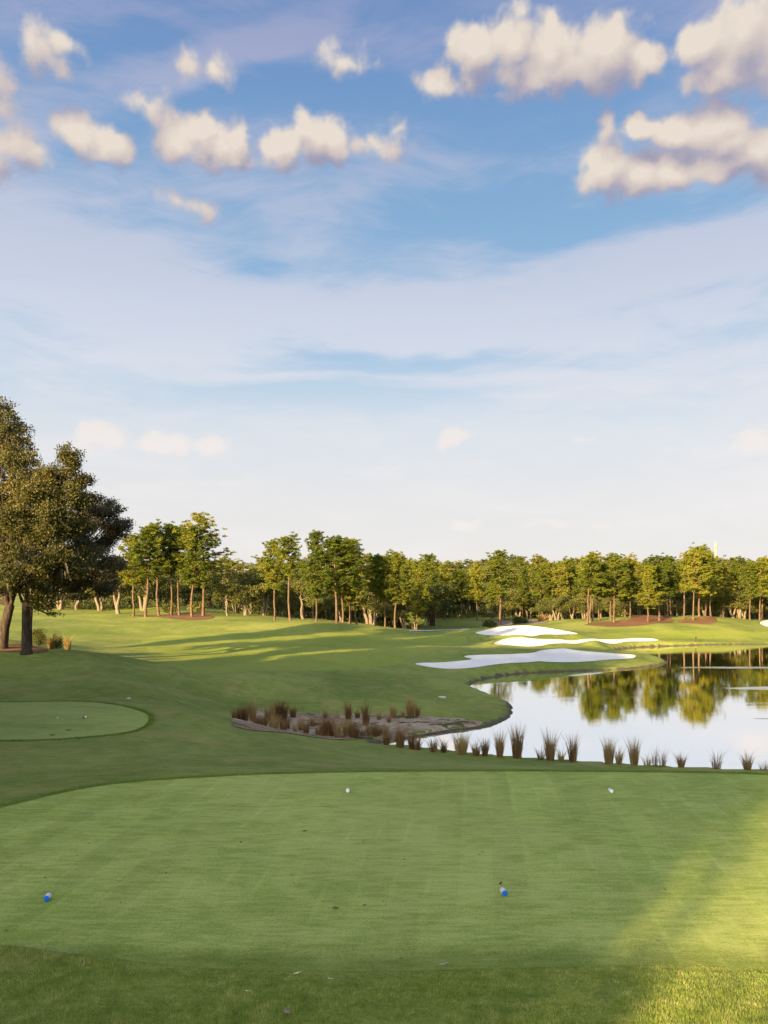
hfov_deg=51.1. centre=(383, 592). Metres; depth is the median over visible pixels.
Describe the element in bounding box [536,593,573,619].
oak tree
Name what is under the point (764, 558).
pine tree
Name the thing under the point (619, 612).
shrub
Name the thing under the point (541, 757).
grass clump
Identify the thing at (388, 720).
grass clump
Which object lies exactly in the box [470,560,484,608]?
pine tree
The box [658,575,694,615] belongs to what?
oak tree
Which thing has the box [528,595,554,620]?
oak tree
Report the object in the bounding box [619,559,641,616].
pine tree
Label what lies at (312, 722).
grass clump
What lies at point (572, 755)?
grass clump
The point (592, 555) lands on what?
tree
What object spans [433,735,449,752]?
grass clump
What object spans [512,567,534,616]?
pine tree
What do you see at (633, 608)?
oak tree
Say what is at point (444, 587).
oak tree
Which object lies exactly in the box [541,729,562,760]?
grass clump
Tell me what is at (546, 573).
pine tree
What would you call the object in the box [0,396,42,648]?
oak tree
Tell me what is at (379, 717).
grass clump
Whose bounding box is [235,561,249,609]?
pine tree
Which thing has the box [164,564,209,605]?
oak tree
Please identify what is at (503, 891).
tee marker
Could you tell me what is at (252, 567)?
pine tree
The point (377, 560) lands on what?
pine tree
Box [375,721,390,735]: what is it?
grass clump
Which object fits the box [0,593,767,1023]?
ground
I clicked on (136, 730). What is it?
fringe
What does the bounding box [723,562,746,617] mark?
tree
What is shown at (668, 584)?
tree
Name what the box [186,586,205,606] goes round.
oak tree
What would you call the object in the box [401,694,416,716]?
grass clump
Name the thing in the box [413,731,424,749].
grass clump
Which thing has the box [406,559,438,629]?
pine tree
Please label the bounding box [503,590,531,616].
oak tree
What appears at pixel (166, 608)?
shrub
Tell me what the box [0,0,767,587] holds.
sky
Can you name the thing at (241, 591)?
oak tree
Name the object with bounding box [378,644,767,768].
water
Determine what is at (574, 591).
oak tree
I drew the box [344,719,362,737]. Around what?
grass clump
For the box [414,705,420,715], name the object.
grass clump
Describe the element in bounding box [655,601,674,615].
oak tree
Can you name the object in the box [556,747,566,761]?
grass clump
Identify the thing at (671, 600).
oak tree
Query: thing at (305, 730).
grass clump
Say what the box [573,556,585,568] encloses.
pine tree
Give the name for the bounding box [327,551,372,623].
pine tree
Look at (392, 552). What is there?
pine tree
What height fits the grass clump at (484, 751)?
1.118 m
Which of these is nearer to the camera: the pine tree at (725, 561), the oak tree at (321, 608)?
the oak tree at (321, 608)
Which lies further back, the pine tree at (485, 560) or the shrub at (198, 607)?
the pine tree at (485, 560)
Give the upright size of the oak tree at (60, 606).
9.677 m
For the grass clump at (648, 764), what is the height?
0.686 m
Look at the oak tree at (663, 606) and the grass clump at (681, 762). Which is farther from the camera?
the oak tree at (663, 606)
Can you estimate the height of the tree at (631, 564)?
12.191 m
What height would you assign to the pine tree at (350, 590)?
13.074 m
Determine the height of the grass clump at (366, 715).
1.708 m
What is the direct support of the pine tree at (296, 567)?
on the ground at (188, 683)
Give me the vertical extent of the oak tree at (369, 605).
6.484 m
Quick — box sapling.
[404,612,425,629]
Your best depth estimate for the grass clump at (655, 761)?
36.89 m
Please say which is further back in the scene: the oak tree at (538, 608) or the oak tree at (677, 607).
the oak tree at (538, 608)
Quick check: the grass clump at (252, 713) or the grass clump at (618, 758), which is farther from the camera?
the grass clump at (252, 713)
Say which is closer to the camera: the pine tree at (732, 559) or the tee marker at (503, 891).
the tee marker at (503, 891)
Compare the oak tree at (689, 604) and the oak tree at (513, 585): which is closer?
the oak tree at (689, 604)
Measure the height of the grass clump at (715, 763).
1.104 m
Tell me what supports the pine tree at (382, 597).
on the ground at (188, 683)
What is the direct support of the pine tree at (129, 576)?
on the ground at (188, 683)
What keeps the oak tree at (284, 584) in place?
on the ground at (188, 683)
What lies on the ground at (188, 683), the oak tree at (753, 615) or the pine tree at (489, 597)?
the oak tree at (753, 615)
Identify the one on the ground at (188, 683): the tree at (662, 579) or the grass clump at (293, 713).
the tree at (662, 579)
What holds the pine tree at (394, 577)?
on the ground at (188, 683)
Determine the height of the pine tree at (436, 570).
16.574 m
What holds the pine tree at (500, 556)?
on the planting bed at (505, 622)
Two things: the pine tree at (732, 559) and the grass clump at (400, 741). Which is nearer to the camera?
the grass clump at (400, 741)
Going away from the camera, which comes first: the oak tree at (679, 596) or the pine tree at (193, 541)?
the pine tree at (193, 541)
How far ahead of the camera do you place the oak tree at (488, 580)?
237.20 m
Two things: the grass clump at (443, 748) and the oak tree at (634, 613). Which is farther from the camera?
the oak tree at (634, 613)
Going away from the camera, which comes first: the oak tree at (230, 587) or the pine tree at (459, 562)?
the oak tree at (230, 587)
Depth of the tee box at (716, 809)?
13.55 m
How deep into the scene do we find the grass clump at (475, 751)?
39.25 m
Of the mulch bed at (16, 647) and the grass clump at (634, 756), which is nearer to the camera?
the grass clump at (634, 756)
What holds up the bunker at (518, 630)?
on the ground at (188, 683)
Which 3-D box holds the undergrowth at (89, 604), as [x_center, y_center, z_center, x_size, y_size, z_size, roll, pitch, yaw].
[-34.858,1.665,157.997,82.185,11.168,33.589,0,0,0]
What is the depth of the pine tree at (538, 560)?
224.17 m
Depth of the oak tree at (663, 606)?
167.79 m
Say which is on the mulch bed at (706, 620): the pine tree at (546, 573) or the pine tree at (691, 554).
the pine tree at (691, 554)
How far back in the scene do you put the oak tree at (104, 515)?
62.67 m
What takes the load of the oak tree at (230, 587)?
on the ground at (188, 683)
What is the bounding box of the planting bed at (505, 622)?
[478,620,547,625]
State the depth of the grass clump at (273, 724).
44.49 m
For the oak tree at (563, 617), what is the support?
on the ground at (188, 683)
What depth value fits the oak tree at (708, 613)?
179.24 m
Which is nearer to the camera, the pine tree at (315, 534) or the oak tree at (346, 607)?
the pine tree at (315, 534)
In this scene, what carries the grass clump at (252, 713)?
on the waste area
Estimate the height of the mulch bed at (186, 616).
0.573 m
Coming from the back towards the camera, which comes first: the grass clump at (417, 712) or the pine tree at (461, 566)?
the pine tree at (461, 566)
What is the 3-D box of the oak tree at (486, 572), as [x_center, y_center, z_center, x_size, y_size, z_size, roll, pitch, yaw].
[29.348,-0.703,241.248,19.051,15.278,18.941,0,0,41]
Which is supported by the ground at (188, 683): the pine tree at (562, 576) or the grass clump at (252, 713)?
the pine tree at (562, 576)
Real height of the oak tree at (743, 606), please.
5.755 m
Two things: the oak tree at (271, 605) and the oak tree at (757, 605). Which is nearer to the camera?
the oak tree at (271, 605)
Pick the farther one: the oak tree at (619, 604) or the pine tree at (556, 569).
the pine tree at (556, 569)
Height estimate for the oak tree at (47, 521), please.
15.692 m
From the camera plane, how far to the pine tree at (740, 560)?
224.58 m
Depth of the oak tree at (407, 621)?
164.51 m
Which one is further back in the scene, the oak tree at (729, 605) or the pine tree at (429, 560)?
the pine tree at (429, 560)
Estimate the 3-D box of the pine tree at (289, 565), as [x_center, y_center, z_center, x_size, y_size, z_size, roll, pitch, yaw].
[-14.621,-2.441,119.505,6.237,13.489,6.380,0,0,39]
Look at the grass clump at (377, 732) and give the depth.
44.50 m
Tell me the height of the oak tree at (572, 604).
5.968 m
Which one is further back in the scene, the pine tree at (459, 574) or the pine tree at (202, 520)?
the pine tree at (459, 574)
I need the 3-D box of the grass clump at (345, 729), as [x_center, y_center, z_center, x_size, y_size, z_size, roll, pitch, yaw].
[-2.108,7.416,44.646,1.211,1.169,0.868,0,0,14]
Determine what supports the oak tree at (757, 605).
on the ground at (188, 683)
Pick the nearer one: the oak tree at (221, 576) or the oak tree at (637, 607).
the oak tree at (221, 576)
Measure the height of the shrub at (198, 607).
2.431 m
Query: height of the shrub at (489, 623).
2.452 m
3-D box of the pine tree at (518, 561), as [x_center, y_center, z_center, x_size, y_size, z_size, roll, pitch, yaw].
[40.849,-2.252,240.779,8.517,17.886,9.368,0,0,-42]
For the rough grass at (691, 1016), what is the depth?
9.30 m
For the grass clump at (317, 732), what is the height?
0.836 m
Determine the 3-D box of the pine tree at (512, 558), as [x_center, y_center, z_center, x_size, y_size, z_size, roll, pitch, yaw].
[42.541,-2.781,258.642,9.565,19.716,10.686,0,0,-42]
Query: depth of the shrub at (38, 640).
65.92 m
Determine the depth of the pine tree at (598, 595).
148.82 m
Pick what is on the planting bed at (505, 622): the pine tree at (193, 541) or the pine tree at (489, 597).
the pine tree at (489, 597)
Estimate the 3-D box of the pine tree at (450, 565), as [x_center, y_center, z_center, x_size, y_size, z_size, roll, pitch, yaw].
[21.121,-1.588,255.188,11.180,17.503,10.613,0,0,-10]
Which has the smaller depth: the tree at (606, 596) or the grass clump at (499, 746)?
the grass clump at (499, 746)
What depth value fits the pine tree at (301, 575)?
189.26 m
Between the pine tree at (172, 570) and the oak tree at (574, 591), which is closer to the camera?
the pine tree at (172, 570)
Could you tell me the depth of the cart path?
118.96 m
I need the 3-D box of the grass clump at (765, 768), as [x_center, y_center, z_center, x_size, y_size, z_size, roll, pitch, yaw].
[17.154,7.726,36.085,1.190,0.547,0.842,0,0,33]
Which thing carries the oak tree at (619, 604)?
on the ground at (188, 683)
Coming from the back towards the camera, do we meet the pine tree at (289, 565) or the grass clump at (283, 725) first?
the pine tree at (289, 565)
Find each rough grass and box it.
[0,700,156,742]
[0,768,767,806]
[0,942,767,1023]
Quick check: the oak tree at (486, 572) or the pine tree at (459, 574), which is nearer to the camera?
the pine tree at (459, 574)
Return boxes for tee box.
[0,701,148,739]
[0,772,767,971]
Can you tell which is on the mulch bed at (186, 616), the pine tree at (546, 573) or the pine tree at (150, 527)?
the pine tree at (150, 527)
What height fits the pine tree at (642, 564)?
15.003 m
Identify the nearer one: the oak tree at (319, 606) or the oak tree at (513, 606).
the oak tree at (319, 606)
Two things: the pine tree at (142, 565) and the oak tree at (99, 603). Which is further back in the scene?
the oak tree at (99, 603)
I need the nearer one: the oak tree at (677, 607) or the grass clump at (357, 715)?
the grass clump at (357, 715)
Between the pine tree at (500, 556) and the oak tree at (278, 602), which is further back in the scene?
the pine tree at (500, 556)
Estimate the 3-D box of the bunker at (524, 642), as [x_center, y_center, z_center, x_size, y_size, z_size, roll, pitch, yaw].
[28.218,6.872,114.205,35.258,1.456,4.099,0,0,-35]
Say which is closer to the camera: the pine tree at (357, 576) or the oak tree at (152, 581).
the pine tree at (357, 576)
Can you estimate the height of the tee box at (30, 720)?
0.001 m
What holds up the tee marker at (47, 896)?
on the tee box at (716, 809)
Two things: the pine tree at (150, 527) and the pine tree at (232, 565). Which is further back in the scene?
the pine tree at (232, 565)
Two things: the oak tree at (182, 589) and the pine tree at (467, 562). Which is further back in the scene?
the pine tree at (467, 562)
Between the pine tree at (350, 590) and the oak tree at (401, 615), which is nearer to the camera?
the pine tree at (350, 590)
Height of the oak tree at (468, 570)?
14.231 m
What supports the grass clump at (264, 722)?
on the waste area
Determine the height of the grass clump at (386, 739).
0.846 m
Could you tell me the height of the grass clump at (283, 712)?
1.555 m
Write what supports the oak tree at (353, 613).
on the ground at (188, 683)
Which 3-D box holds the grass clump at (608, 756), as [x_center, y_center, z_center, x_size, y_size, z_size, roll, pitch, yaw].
[10.445,7.275,37.402,1.118,1.450,0.981,0,0,-34]
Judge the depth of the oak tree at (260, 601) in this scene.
145.37 m
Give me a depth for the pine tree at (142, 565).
128.71 m
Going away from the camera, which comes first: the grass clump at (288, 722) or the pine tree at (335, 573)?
the grass clump at (288, 722)
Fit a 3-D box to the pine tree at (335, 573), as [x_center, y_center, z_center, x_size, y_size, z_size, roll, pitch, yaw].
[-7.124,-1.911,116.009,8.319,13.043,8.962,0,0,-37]
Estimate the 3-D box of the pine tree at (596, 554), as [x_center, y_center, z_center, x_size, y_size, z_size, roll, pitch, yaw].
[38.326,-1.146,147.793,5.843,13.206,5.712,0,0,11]
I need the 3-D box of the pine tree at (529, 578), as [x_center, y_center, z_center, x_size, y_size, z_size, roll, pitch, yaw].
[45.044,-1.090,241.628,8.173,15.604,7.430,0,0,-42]
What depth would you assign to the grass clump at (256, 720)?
44.54 m
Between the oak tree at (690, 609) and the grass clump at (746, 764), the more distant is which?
the oak tree at (690, 609)
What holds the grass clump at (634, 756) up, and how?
on the ground at (188, 683)
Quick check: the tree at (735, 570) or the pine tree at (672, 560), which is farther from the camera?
the tree at (735, 570)
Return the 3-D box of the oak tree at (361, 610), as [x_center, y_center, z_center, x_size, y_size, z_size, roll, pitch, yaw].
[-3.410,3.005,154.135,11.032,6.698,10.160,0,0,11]
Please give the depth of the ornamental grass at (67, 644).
63.88 m
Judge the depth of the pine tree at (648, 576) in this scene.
145.35 m
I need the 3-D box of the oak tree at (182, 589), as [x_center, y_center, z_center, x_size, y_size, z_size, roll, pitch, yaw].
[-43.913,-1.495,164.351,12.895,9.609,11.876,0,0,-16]
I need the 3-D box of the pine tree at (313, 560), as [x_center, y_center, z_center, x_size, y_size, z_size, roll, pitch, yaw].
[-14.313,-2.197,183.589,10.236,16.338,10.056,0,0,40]
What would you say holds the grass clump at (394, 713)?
on the waste area
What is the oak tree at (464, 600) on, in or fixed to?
on the ground at (188, 683)
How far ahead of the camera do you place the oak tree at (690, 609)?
167.46 m
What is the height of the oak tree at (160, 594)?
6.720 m
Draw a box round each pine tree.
[118,533,150,616]
[129,519,174,615]
[129,527,168,616]
[158,520,187,614]
[171,520,220,616]
[172,511,235,615]
[210,555,238,579]
[219,558,247,577]
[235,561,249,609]
[245,554,268,577]
[255,538,287,619]
[260,531,305,620]
[284,557,308,581]
[294,560,311,580]
[298,530,328,621]
[300,535,363,623]
[301,548,328,616]
[321,537,360,622]
[326,537,367,623]
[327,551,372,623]
[358,553,382,577]
[362,553,388,625]
[364,555,399,626]
[379,549,418,627]
[384,550,407,573]
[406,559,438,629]
[418,553,442,622]
[427,561,439,579]
[438,560,457,613]
[438,564,452,620]
[447,569,473,618]
[453,559,462,611]
[456,564,470,605]
[463,559,477,569]
[463,562,486,620]
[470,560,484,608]
[479,549,515,625]
[481,558,490,609]
[483,581,496,619]
[506,553,529,581]
[510,555,531,585]
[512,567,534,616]
[521,554,554,594]
[524,564,538,612]
[529,564,552,615]
[531,561,560,585]
[541,569,555,618]
[548,560,574,597]
[550,560,566,585]
[559,556,583,618]
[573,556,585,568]
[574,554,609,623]
[576,550,607,621]
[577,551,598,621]
[589,563,607,619]
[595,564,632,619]
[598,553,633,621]
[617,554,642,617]
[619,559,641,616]
[634,562,649,581]
[634,564,667,620]
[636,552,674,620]
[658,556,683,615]
[665,555,680,615]
[669,552,705,618]
[677,548,716,619]
[683,541,725,616]
[695,549,724,615]
[697,556,723,615]
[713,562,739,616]
[714,558,740,581]
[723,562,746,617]
[726,556,756,585]
[728,557,745,582]
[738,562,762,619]
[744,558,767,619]
[747,555,767,619]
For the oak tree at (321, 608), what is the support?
on the ground at (188, 683)
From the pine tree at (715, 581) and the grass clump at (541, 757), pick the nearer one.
the grass clump at (541, 757)
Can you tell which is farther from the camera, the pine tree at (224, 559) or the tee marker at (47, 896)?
the pine tree at (224, 559)
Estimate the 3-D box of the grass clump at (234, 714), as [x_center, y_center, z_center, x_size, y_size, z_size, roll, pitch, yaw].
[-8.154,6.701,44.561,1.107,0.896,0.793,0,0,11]
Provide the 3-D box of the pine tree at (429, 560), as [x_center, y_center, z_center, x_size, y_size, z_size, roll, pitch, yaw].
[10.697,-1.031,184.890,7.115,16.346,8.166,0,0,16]
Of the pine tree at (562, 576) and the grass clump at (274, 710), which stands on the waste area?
the grass clump at (274, 710)
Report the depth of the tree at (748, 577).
157.86 m
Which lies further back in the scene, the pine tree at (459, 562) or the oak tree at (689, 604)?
the pine tree at (459, 562)
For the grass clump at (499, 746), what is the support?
on the ground at (188, 683)
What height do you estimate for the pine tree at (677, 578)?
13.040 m
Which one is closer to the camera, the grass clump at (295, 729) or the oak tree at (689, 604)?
the grass clump at (295, 729)
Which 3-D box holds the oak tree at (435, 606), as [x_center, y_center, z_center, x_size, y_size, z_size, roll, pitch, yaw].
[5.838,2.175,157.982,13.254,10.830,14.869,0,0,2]
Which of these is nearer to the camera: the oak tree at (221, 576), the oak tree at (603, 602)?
the oak tree at (221, 576)
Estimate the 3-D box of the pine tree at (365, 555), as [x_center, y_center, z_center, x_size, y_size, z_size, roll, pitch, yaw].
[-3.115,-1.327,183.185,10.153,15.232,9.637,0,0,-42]
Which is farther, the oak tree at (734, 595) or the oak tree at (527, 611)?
the oak tree at (527, 611)
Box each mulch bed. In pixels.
[0,643,47,651]
[137,613,213,619]
[585,615,674,625]
[677,617,716,623]
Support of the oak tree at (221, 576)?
on the ground at (188, 683)
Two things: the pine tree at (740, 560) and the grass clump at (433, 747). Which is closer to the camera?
the grass clump at (433, 747)
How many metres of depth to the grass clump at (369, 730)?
44.52 m
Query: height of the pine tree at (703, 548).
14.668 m
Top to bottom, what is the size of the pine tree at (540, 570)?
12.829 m
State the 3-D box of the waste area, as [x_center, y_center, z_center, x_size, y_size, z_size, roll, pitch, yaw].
[-3.970,7.111,46.486,10.696,2.166,18.509,0,0,44]
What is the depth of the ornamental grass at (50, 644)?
65.82 m
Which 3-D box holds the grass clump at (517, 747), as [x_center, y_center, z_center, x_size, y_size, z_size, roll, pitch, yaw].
[6.389,7.055,38.630,1.104,1.889,1.258,0,0,29]
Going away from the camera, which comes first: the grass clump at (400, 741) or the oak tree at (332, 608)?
the grass clump at (400, 741)
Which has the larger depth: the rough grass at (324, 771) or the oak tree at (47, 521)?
the oak tree at (47, 521)
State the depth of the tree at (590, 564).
142.14 m
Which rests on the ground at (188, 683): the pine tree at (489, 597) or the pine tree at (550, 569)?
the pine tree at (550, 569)
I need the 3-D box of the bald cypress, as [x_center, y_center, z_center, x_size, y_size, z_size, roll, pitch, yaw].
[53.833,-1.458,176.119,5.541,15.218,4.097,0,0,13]
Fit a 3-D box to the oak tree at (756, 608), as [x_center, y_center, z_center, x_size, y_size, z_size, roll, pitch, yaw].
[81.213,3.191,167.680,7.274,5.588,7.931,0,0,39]
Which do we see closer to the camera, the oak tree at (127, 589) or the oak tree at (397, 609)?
the oak tree at (127, 589)
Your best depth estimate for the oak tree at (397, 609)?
155.73 m
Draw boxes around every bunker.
[416,648,634,668]
[476,626,576,635]
[494,638,657,645]
[760,620,767,626]
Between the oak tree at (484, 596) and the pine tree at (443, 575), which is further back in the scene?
the oak tree at (484, 596)
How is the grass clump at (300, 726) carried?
on the waste area
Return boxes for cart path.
[409,629,465,630]
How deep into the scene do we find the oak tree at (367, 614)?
149.72 m
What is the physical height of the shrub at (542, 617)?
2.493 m
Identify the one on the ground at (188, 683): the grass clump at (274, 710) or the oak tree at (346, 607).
the oak tree at (346, 607)
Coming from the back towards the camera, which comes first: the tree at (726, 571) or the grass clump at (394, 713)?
the tree at (726, 571)
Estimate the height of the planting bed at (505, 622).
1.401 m
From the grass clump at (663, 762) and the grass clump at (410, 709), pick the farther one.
the grass clump at (410, 709)
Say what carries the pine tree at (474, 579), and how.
on the ground at (188, 683)
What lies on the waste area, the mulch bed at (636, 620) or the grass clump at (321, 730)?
the grass clump at (321, 730)
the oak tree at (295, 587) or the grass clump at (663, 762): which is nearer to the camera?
the grass clump at (663, 762)
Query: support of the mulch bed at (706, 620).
on the ground at (188, 683)
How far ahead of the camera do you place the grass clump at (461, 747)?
39.38 m
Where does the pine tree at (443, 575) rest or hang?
on the ground at (188, 683)
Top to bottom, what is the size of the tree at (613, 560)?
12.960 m
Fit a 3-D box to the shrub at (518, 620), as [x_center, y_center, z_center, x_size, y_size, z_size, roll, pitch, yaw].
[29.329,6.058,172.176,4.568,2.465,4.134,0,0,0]
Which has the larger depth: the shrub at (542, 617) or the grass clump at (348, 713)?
the shrub at (542, 617)
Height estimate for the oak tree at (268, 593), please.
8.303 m
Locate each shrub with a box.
[32,628,47,646]
[50,633,63,648]
[162,603,177,613]
[186,601,207,611]
[482,619,498,627]
[511,615,530,623]
[537,613,550,621]
[608,607,627,616]
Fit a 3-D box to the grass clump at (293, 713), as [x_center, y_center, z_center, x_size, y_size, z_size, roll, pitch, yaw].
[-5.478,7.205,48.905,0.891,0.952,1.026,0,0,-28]
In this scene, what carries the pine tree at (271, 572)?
on the ground at (188, 683)
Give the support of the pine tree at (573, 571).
on the ground at (188, 683)
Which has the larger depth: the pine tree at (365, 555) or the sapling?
the pine tree at (365, 555)
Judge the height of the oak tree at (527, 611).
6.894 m
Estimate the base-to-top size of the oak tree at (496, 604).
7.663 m
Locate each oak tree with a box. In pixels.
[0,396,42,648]
[0,441,104,654]
[30,490,135,646]
[56,576,88,609]
[74,581,101,609]
[87,568,122,610]
[88,570,146,613]
[121,568,169,610]
[143,576,175,603]
[145,569,199,604]
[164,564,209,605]
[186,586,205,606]
[189,579,222,607]
[200,567,250,612]
[211,576,245,615]
[219,570,267,615]
[240,570,285,615]
[246,593,264,613]
[261,593,284,610]
[270,596,300,615]
[280,582,303,612]
[281,571,324,618]
[297,590,331,617]
[306,594,334,618]
[319,595,348,619]
[325,599,359,620]
[333,572,405,623]
[341,608,362,620]
[344,602,393,623]
[352,593,393,624]
[381,602,427,628]
[386,600,408,627]
[396,578,431,625]
[397,574,433,625]
[399,578,445,628]
[423,582,467,625]
[439,568,487,613]
[450,582,486,616]
[452,567,493,610]
[464,566,507,614]
[466,581,488,614]
[481,589,517,619]
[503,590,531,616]
[505,580,533,612]
[511,592,541,618]
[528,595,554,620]
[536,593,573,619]
[547,595,572,619]
[557,593,589,618]
[558,581,596,618]
[571,596,597,618]
[571,596,600,618]
[591,595,612,617]
[599,598,623,616]
[615,598,635,611]
[626,600,649,614]
[631,600,650,615]
[640,601,660,614]
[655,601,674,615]
[655,601,675,615]
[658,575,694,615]
[659,589,692,613]
[671,601,685,615]
[674,590,698,602]
[685,592,722,615]
[685,604,703,614]
[686,599,727,616]
[703,591,740,616]
[715,590,744,617]
[716,582,759,618]
[726,596,760,618]
[748,596,767,619]
[751,595,764,618]
[755,597,767,611]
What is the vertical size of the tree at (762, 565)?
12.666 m
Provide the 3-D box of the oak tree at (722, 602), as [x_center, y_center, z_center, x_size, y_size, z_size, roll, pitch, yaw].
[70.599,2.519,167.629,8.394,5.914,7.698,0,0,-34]
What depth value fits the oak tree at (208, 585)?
158.69 m
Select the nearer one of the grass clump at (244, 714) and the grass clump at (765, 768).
the grass clump at (765, 768)
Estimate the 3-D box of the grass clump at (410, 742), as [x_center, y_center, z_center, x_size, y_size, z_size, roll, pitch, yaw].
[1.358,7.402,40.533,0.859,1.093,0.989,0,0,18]
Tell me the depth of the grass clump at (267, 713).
46.73 m
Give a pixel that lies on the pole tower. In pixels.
(715, 547)
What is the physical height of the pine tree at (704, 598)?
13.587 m
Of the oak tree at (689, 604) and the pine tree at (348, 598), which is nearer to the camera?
the pine tree at (348, 598)
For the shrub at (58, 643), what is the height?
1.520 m
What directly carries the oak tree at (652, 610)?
on the mulch bed at (636, 620)
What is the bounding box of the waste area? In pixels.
[232,711,481,740]
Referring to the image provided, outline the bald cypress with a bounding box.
[628,552,639,574]
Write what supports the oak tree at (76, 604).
on the ground at (188, 683)
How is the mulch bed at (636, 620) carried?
on the ground at (188, 683)
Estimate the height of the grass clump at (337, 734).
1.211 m
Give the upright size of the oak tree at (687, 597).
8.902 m
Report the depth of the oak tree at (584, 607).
166.77 m
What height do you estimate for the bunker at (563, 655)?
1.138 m
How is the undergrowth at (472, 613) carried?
on the ground at (188, 683)
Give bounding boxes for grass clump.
[230,707,242,718]
[234,701,251,720]
[247,696,264,720]
[253,715,260,723]
[259,715,268,725]
[261,704,273,720]
[264,714,281,728]
[267,698,280,719]
[273,696,291,720]
[276,716,289,729]
[282,713,292,728]
[285,704,297,717]
[291,721,299,731]
[295,715,306,730]
[301,721,310,733]
[308,714,314,725]
[311,724,319,734]
[315,718,328,735]
[321,715,338,735]
[329,719,341,737]
[339,717,354,735]
[342,701,353,719]
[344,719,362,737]
[354,709,360,717]
[359,700,373,725]
[362,720,376,735]
[371,723,383,735]
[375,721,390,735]
[376,711,383,719]
[381,731,391,744]
[386,705,399,717]
[386,714,392,722]
[393,722,407,747]
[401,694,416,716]
[406,731,416,748]
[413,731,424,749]
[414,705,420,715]
[423,737,439,751]
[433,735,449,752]
[450,731,473,754]
[468,739,484,755]
[479,739,490,755]
[492,729,506,757]
[508,723,524,758]
[533,746,544,759]
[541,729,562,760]
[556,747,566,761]
[560,732,581,761]
[600,737,618,763]
[613,743,627,764]
[624,737,643,765]
[637,753,654,765]
[649,746,658,765]
[658,748,670,766]
[670,750,688,767]
[710,748,729,768]
[739,749,755,769]
[759,761,767,770]
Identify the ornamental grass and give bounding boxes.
[40,634,61,648]
[62,633,73,649]
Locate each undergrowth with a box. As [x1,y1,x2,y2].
[18,584,408,627]
[421,593,767,618]
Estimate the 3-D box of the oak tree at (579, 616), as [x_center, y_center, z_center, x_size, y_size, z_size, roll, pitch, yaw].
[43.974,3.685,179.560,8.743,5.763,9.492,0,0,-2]
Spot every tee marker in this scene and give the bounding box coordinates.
[43,893,50,901]
[500,887,507,895]
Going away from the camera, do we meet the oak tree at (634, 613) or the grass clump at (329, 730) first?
the grass clump at (329, 730)
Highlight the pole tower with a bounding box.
[714,542,716,555]

